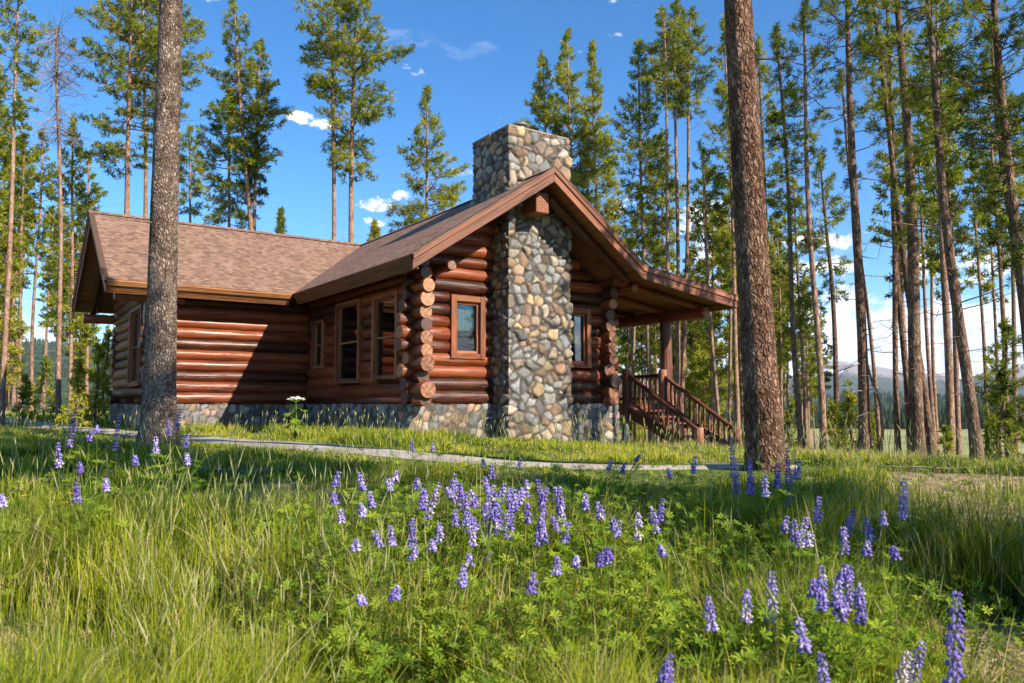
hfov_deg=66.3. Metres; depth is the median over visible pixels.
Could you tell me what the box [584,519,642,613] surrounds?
lupine
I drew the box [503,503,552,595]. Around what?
lupine
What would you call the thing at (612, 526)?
lupine
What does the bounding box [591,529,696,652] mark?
lupine bush
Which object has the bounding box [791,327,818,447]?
pine tree
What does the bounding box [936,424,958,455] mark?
young pine
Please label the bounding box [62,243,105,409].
pine tree
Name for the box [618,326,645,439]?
pine tree
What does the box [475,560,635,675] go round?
lupine bush
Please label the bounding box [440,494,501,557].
lupine
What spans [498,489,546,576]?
lupine
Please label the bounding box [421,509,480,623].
lupine
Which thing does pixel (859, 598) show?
lupine
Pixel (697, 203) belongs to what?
pine tree
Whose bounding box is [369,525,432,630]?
lupine
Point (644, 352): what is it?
pine tree
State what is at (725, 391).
pine tree
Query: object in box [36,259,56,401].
pine tree
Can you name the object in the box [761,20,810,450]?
pine tree
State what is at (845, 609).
lupine
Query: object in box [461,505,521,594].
lupine
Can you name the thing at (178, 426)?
lupine
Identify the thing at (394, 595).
lupine
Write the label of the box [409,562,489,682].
lupine
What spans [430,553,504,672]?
lupine
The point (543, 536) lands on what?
lupine
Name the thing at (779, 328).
pine tree
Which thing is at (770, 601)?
lupine
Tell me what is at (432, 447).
lupine
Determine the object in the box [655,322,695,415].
pine tree
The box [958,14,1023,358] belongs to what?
pine tree
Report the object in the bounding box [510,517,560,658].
lupine
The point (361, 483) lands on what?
lupine
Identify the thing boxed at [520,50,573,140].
pine tree
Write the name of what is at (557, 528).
lupine
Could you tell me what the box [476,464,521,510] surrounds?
lupine
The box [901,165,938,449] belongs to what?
pine tree
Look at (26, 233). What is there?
pine tree
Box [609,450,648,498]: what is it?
lupine
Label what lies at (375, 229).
pine tree
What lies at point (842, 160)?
pine tree
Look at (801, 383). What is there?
pine tree
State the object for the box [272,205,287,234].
pine tree
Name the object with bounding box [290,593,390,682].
lupine bush
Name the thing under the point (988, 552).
grass
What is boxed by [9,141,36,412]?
pine tree
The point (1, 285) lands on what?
pine tree
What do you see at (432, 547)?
lupine
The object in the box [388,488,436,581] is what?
lupine
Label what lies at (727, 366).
pine tree
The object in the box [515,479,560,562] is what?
lupine
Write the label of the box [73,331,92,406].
pine tree
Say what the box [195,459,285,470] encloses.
fallen branch
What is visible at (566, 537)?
lupine
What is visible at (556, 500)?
lupine
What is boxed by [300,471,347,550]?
lupine
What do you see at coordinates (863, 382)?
pine tree
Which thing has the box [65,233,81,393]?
pine tree
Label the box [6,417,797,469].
path
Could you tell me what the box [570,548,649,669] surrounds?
lupine
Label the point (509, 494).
lupine
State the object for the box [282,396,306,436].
cow parsnip
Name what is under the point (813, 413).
pine tree
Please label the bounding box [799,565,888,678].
lupine
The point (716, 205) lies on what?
pine tree
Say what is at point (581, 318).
window
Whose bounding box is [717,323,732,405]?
pine tree
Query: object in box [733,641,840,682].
lupine bush
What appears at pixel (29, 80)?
pine tree
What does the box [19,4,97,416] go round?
dead tree
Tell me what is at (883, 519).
lupine
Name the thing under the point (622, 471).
lupine
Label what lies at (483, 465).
lupine
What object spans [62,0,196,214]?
pine tree
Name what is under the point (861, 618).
lupine
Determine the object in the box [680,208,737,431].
pine tree
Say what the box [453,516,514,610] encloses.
lupine
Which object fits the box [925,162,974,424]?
pine tree
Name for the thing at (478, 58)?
sky
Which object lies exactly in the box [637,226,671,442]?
pine tree
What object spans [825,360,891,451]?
dead tree
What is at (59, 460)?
lupine
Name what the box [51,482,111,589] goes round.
lupine
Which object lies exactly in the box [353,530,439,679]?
lupine
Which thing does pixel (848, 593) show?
lupine
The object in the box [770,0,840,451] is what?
pine tree
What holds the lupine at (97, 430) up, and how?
on the ground at (684, 472)
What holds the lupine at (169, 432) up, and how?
on the ground at (684, 472)
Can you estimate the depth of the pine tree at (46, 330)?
46.91 m
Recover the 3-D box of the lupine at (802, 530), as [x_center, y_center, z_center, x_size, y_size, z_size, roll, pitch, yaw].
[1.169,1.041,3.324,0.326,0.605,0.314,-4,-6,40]
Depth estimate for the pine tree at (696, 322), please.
43.44 m
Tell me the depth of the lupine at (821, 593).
2.48 m
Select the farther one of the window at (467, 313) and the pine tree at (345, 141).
the pine tree at (345, 141)
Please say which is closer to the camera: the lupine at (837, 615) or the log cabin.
the lupine at (837, 615)
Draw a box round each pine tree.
[0,0,54,423]
[0,41,44,390]
[0,101,46,408]
[0,102,20,410]
[0,204,11,363]
[0,216,27,396]
[0,299,27,404]
[2,154,36,386]
[2,182,29,399]
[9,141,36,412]
[11,210,39,405]
[13,127,65,411]
[32,112,101,413]
[33,205,56,405]
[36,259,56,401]
[42,201,70,406]
[48,217,99,405]
[48,249,69,368]
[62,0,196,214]
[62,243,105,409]
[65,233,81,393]
[69,156,109,408]
[73,1,214,155]
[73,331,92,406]
[106,0,159,216]
[115,0,194,449]
[178,123,210,222]
[187,84,284,229]
[206,0,283,229]
[223,38,294,230]
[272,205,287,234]
[293,0,370,239]
[303,0,415,242]
[366,217,381,241]
[384,83,470,232]
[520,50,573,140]
[542,25,613,214]
[574,38,636,244]
[605,37,678,442]
[614,328,645,441]
[617,328,639,425]
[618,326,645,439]
[619,420,637,442]
[621,326,642,441]
[625,203,646,400]
[632,354,647,441]
[635,324,659,403]
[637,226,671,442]
[638,131,686,270]
[638,256,647,440]
[639,4,689,432]
[642,325,659,442]
[645,0,704,433]
[650,323,659,390]
[652,321,700,406]
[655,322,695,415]
[666,5,717,434]
[674,246,702,439]
[680,156,721,410]
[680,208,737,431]
[680,243,706,407]
[681,139,732,436]
[687,269,708,422]
[692,329,723,441]
[700,331,733,433]
[701,13,740,434]
[703,312,728,418]
[705,0,817,471]
[708,180,742,439]
[715,176,743,444]
[715,269,737,425]
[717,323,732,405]
[722,263,740,421]
[724,327,739,403]
[754,33,787,234]
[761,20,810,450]
[768,217,794,435]
[769,226,795,423]
[769,236,795,372]
[769,241,785,362]
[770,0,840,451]
[770,175,832,447]
[775,260,803,447]
[782,282,796,440]
[790,280,824,445]
[791,326,813,422]
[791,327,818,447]
[792,150,853,448]
[796,0,892,451]
[807,301,832,391]
[808,344,816,448]
[832,67,882,448]
[834,0,937,456]
[847,0,926,452]
[851,0,958,454]
[864,54,916,450]
[865,131,933,450]
[871,0,1023,461]
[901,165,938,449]
[906,0,979,453]
[914,20,977,456]
[918,163,955,454]
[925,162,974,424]
[928,0,1023,421]
[953,166,995,453]
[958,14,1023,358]
[963,73,1021,458]
[966,214,1010,458]
[974,316,1023,458]
[977,95,1023,457]
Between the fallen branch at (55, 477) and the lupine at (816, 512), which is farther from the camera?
the fallen branch at (55, 477)
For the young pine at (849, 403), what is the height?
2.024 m
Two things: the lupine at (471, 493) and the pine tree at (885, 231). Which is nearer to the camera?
the lupine at (471, 493)
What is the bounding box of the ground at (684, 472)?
[0,342,1023,682]
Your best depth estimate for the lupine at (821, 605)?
2.30 m
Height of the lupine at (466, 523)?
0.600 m
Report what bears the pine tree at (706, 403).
on the ground at (684, 472)
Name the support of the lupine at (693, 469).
on the ground at (684, 472)
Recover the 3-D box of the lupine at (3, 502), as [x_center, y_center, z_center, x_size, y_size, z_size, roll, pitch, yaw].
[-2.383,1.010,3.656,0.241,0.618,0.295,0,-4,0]
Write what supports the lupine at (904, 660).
on the ground at (684, 472)
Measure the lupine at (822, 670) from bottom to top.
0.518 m
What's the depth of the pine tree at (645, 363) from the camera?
48.61 m
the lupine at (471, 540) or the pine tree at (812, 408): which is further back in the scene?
the pine tree at (812, 408)
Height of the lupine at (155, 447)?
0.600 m
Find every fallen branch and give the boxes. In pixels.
[6,470,98,480]
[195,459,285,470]
[866,459,976,468]
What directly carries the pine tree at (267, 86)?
on the ground at (684, 472)
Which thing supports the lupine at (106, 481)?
on the ground at (684, 472)
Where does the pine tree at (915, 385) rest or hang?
on the ground at (684, 472)
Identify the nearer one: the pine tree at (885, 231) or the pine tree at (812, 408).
the pine tree at (885, 231)
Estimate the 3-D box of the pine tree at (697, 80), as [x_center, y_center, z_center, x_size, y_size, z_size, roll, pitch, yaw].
[6.789,-3.867,29.320,2.098,18.104,2.032,0,-4,0]
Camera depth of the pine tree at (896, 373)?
16.15 m
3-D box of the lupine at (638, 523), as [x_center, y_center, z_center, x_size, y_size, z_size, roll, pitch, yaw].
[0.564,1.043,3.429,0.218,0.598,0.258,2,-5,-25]
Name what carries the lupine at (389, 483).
on the ground at (684, 472)
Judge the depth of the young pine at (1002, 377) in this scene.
15.88 m
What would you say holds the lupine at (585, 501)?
on the ground at (684, 472)
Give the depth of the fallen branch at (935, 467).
7.40 m
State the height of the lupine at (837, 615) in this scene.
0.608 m
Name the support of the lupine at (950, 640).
on the ground at (684, 472)
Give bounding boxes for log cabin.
[71,121,740,445]
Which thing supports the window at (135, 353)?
in the log cabin
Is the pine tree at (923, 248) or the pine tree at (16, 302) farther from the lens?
the pine tree at (16, 302)
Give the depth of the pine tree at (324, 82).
28.47 m
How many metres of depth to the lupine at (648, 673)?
2.25 m
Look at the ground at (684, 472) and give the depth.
6.55 m
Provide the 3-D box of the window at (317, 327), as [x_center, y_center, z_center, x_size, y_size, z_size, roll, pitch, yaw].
[-4.930,0.086,20.280,0.275,1.240,0.780,3,-5,-34]
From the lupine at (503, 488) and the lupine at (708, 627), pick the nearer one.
the lupine at (708, 627)
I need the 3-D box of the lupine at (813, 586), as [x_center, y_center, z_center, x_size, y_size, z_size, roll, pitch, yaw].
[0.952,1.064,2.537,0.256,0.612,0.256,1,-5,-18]
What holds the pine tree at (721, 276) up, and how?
on the ground at (684, 472)
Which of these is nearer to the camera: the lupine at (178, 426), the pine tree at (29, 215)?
the lupine at (178, 426)
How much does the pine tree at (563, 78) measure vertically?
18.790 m
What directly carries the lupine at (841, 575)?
on the ground at (684, 472)
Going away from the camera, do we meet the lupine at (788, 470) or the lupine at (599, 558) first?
the lupine at (599, 558)
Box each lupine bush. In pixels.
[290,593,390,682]
[407,587,544,678]
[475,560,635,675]
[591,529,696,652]
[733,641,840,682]
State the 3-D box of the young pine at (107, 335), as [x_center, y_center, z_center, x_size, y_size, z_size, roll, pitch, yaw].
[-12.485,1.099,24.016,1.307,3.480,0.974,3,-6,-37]
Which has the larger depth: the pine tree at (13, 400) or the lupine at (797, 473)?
the pine tree at (13, 400)
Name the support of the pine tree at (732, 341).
on the ground at (684, 472)
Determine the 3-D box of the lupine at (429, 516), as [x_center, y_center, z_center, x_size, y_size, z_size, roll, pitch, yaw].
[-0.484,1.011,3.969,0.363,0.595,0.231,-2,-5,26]
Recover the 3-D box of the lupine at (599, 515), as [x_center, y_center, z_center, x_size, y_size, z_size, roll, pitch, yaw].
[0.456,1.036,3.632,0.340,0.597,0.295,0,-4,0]
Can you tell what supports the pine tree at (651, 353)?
on the ground at (684, 472)
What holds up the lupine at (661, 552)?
on the ground at (684, 472)
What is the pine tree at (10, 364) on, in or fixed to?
on the ground at (684, 472)
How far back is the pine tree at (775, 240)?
38.12 m
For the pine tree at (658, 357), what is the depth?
40.98 m
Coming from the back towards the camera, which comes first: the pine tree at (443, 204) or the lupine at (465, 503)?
the pine tree at (443, 204)
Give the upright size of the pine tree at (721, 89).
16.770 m
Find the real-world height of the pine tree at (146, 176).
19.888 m
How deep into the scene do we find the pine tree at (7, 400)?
33.83 m
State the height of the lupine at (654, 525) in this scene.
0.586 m
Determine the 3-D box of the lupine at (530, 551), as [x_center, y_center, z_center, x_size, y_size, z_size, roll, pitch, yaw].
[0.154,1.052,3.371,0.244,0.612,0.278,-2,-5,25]
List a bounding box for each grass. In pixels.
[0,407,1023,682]
[0,408,1023,682]
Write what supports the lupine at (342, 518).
on the ground at (684, 472)
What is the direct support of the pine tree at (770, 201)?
on the ground at (684, 472)
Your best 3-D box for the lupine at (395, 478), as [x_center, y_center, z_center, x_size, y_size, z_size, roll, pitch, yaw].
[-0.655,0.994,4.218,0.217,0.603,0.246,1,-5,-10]
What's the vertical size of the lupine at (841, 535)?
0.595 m
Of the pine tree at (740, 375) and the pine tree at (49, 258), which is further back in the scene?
the pine tree at (49, 258)
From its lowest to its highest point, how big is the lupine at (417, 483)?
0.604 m
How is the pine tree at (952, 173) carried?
on the ground at (684, 472)
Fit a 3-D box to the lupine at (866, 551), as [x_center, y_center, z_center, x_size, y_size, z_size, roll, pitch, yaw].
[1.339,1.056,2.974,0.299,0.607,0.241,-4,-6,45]
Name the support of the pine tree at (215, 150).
on the ground at (684, 472)
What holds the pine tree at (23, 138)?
on the ground at (684, 472)
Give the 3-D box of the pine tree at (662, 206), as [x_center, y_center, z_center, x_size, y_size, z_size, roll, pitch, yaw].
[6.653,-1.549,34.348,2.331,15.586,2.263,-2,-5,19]
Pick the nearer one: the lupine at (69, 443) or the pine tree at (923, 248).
the lupine at (69, 443)
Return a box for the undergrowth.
[0,438,1023,682]
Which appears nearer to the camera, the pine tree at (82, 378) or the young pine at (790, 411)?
the young pine at (790, 411)
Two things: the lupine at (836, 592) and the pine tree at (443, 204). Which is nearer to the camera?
the lupine at (836, 592)
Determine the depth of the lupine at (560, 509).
3.89 m
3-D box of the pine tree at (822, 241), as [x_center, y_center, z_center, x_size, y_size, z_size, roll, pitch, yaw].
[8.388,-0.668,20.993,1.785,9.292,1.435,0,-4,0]
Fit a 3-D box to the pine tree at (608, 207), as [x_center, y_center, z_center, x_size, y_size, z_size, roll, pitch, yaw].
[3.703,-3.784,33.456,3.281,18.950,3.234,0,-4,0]
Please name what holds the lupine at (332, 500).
on the ground at (684, 472)
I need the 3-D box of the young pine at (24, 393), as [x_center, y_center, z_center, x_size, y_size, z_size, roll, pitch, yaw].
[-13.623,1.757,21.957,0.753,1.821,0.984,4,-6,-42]
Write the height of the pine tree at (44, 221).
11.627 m
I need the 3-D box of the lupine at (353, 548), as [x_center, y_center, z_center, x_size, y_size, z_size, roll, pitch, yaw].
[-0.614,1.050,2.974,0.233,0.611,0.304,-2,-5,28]
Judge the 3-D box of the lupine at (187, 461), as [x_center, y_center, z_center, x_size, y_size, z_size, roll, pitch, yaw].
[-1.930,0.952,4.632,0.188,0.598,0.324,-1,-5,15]
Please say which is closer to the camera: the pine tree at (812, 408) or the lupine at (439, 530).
the lupine at (439, 530)
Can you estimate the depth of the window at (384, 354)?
17.14 m
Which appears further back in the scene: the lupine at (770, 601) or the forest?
the forest
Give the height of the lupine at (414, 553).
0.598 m
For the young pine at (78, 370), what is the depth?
19.89 m
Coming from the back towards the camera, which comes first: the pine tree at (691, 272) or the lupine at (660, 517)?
the pine tree at (691, 272)
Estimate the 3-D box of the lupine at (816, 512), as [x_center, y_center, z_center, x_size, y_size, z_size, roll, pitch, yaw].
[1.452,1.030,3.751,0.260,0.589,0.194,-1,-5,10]
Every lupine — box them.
[0,489,35,622]
[35,442,70,513]
[50,409,82,484]
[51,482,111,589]
[61,461,112,540]
[64,431,101,504]
[84,425,120,500]
[85,478,135,568]
[96,414,131,485]
[123,455,165,523]
[130,436,177,495]
[157,418,189,487]
[159,452,209,526]
[160,403,184,466]
[162,434,202,503]
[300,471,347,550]
[305,509,370,621]
[318,491,357,580]
[325,539,387,672]
[333,584,401,682]
[336,503,384,592]
[346,594,424,682]
[350,491,406,587]
[353,472,385,555]
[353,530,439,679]
[366,478,418,575]
[367,547,445,682]
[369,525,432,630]
[371,470,410,549]
[380,518,431,626]
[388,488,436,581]
[391,478,447,550]
[393,482,449,582]
[394,490,444,581]
[396,438,428,477]
[404,539,476,660]
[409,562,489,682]
[412,522,460,639]
[415,442,452,476]
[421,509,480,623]
[421,511,489,615]
[429,479,465,551]
[430,487,498,562]
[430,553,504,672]
[433,473,477,543]
[436,519,494,603]
[440,490,493,570]
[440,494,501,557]
[444,492,492,573]
[445,483,490,548]
[448,502,512,599]
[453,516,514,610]
[458,483,510,574]
[458,490,494,591]
[459,503,516,605]
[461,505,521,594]
[462,459,498,492]
[463,519,531,618]
[472,516,531,615]
[473,485,523,588]
[475,488,531,566]
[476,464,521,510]
[477,476,506,544]
[483,510,532,628]
[485,498,530,592]
[492,572,540,679]
[497,458,532,487]
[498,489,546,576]
[501,487,529,570]
[502,479,554,545]
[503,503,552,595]
[506,487,552,576]
[509,516,570,628]
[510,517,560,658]
[513,514,571,635]
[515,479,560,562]
[520,556,592,672]
[525,555,610,682]
[527,518,581,622]
[536,522,585,631]
[545,486,584,586]
[546,516,597,619]
[547,487,589,580]
[551,551,629,676]
[552,493,615,589]
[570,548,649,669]
[575,501,648,581]
[580,457,619,504]
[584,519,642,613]
[588,517,632,608]
[603,547,673,680]
[607,461,641,512]
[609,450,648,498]
[614,498,683,604]
[618,512,667,618]
[628,506,696,621]
[636,671,659,682]
[638,544,710,680]
[655,653,673,682]
[659,468,691,519]
[667,456,709,545]
[683,595,759,682]
[692,589,799,682]
[727,458,776,554]
[728,438,760,505]
[737,570,798,678]
[738,475,794,579]
[744,516,798,579]
[753,517,818,594]
[758,463,802,566]
[758,616,811,682]
[763,458,809,526]
[769,595,843,682]
[773,564,848,670]
[774,448,814,525]
[775,578,856,680]
[776,651,830,682]
[786,520,818,603]
[787,531,820,610]
[789,579,857,680]
[790,565,852,679]
[791,496,837,579]
[791,580,876,681]
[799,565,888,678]
[802,510,867,584]
[802,526,887,600]
[802,594,901,682]
[806,595,897,682]
[807,588,882,682]
[809,532,871,645]
[821,582,901,682]
[829,541,896,660]
[838,517,902,650]
[847,651,917,682]
[851,510,922,614]
[851,598,891,682]
[854,540,940,660]
[862,640,925,682]
[872,477,928,574]
[941,591,965,682]
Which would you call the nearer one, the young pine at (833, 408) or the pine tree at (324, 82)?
the young pine at (833, 408)
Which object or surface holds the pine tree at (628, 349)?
on the ground at (684, 472)
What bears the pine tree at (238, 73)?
on the ground at (684, 472)
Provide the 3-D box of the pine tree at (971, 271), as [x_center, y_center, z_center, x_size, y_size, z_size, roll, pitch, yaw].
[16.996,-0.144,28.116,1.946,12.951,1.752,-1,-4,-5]
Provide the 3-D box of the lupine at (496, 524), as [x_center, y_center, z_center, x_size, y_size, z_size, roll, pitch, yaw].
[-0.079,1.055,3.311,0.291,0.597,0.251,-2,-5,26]
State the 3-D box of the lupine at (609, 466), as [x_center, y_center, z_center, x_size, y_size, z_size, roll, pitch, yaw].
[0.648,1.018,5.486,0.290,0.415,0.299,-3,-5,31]
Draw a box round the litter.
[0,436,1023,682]
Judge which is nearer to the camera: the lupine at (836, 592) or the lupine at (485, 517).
the lupine at (836, 592)
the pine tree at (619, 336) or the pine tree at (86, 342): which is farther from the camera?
the pine tree at (619, 336)
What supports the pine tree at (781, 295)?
on the ground at (684, 472)
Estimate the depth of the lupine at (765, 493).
4.14 m
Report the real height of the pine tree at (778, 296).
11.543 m
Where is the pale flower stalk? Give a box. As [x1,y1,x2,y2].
[623,424,629,441]
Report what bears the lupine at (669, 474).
on the ground at (684, 472)
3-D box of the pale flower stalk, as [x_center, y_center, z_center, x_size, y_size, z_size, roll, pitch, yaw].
[2.516,2.068,17.189,0.163,0.539,0.156,-4,-6,45]
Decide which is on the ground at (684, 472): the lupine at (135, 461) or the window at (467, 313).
the lupine at (135, 461)
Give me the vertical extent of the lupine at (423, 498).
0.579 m
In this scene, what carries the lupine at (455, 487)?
on the ground at (684, 472)
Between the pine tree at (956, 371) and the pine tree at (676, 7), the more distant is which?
the pine tree at (676, 7)
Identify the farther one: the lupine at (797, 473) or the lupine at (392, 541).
the lupine at (797, 473)
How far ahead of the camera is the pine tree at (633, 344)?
37.96 m
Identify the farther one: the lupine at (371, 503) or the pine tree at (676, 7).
the pine tree at (676, 7)
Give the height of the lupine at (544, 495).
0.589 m
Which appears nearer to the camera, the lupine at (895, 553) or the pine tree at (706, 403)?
the lupine at (895, 553)
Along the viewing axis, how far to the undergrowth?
3.42 m
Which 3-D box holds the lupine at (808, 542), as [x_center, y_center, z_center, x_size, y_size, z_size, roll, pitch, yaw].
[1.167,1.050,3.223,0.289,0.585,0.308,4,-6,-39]
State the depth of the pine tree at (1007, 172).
13.24 m
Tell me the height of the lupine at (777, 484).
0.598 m
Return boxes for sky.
[0,0,1023,378]
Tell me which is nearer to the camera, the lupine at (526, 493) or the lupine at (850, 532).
the lupine at (850, 532)
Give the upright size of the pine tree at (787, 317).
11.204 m
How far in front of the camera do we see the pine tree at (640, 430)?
82.08 m
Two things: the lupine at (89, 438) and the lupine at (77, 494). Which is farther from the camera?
the lupine at (89, 438)
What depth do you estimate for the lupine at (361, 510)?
3.54 m
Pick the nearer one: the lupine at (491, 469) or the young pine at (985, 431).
the lupine at (491, 469)
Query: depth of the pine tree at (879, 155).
17.10 m
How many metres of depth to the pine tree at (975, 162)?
23.73 m
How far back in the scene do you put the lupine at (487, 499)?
3.80 m
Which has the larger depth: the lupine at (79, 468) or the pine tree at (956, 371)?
the pine tree at (956, 371)
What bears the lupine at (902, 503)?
on the ground at (684, 472)
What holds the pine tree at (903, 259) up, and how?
on the ground at (684, 472)
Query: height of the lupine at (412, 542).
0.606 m
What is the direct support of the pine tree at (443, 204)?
on the ground at (684, 472)
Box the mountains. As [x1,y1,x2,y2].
[620,361,1023,397]
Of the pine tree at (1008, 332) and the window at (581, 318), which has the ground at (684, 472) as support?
the pine tree at (1008, 332)
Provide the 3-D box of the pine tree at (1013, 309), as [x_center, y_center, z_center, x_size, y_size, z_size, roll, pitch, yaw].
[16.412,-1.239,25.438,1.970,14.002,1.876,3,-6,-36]
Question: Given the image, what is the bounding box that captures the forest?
[14,337,1023,428]
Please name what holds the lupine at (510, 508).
on the ground at (684, 472)
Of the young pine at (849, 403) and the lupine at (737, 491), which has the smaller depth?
the lupine at (737, 491)
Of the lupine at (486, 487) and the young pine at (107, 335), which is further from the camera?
the young pine at (107, 335)
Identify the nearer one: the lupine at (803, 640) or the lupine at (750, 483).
the lupine at (803, 640)
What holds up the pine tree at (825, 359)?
on the ground at (684, 472)
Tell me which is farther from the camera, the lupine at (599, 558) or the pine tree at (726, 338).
the pine tree at (726, 338)
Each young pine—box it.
[9,373,37,424]
[24,355,62,415]
[53,352,95,426]
[75,336,112,426]
[89,324,111,421]
[783,397,804,447]
[817,398,854,450]
[830,376,857,451]
[870,407,885,453]
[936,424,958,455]
[982,363,1023,461]
[982,416,994,459]
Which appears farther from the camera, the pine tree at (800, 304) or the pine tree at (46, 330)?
the pine tree at (46, 330)
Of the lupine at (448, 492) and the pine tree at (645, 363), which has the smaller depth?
the lupine at (448, 492)
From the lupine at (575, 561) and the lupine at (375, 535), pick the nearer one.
the lupine at (575, 561)
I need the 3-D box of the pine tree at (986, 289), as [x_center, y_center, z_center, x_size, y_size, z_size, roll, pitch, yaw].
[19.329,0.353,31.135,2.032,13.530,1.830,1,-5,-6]
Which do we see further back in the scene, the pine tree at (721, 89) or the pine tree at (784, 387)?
the pine tree at (784, 387)
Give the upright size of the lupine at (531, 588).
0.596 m
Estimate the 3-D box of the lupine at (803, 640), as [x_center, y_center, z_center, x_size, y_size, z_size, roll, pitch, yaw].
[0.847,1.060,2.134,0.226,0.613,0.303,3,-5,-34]
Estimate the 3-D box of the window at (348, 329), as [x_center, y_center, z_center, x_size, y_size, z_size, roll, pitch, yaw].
[-3.825,0.021,18.679,0.275,1.960,1.430,3,-5,-34]
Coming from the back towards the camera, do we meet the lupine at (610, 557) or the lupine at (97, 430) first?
the lupine at (97, 430)
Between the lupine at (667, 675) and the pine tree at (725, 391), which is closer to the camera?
the lupine at (667, 675)
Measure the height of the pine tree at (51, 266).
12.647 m
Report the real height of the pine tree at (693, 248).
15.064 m
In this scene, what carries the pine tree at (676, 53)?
on the ground at (684, 472)
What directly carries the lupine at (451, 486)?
on the ground at (684, 472)
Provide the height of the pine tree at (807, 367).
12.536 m
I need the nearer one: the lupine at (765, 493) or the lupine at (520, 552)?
the lupine at (520, 552)
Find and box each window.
[127,303,143,386]
[311,319,325,368]
[334,298,363,383]
[371,291,399,379]
[447,294,485,359]
[570,308,590,367]
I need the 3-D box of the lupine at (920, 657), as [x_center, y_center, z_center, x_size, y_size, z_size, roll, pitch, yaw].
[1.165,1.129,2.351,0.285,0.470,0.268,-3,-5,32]
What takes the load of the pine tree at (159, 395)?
on the ground at (684, 472)
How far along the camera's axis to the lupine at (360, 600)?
2.34 m
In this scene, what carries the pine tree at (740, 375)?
on the ground at (684, 472)
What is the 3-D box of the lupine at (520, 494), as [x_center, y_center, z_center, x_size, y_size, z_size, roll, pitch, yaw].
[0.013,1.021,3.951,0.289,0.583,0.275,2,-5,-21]
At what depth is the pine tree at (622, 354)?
56.95 m
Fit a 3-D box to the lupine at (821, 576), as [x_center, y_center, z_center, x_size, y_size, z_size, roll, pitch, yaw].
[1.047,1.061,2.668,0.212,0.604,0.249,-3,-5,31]
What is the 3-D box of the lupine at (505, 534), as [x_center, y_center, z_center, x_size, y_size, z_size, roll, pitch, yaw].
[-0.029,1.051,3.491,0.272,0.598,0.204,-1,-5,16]
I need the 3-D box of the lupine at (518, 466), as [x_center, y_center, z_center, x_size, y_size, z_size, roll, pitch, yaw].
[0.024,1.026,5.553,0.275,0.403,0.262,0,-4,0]
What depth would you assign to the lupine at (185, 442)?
5.38 m
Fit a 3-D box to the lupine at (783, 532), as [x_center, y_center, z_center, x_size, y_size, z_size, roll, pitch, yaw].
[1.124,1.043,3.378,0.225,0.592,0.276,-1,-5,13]
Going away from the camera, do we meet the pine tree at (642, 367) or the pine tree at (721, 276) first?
the pine tree at (721, 276)
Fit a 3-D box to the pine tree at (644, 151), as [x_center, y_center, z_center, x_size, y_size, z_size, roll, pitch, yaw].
[4.922,-3.285,29.379,2.909,16.730,3.121,0,-4,0]
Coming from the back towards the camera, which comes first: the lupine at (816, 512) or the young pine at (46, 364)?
the young pine at (46, 364)
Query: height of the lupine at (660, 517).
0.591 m
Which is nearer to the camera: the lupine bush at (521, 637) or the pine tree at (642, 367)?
the lupine bush at (521, 637)
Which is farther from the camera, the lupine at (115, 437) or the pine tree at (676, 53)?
the pine tree at (676, 53)
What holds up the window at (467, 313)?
in the log cabin
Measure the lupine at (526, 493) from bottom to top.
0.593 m
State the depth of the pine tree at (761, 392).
7.68 m
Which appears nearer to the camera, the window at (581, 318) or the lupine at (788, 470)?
the lupine at (788, 470)
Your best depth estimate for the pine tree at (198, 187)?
35.67 m
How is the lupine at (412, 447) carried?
on the ground at (684, 472)
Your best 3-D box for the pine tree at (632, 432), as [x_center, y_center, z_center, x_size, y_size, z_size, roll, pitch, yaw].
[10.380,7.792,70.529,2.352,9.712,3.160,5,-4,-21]
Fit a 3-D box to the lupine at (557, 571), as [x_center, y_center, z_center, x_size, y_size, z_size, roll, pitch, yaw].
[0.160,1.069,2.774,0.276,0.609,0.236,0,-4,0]
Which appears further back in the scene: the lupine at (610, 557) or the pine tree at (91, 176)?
the pine tree at (91, 176)
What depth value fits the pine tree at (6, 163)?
26.54 m
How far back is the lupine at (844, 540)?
3.09 m
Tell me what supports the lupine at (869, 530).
on the ground at (684, 472)
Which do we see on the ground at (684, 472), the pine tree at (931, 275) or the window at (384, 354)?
the pine tree at (931, 275)
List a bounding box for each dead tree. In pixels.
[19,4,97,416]
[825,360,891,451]
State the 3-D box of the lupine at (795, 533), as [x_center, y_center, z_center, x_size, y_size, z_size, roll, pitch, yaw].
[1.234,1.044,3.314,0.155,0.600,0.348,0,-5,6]
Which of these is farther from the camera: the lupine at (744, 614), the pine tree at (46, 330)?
the pine tree at (46, 330)
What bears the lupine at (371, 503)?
on the ground at (684, 472)
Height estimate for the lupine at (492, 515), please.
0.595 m
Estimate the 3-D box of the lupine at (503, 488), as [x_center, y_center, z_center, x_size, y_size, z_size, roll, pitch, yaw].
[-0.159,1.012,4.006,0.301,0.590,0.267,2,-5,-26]
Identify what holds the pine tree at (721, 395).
on the ground at (684, 472)
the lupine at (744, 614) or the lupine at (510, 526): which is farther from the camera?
the lupine at (510, 526)
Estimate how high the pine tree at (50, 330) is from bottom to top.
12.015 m
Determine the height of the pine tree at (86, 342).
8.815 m
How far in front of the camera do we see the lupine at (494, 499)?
3.89 m
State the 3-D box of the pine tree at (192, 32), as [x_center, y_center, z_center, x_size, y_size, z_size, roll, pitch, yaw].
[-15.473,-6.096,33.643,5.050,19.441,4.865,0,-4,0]

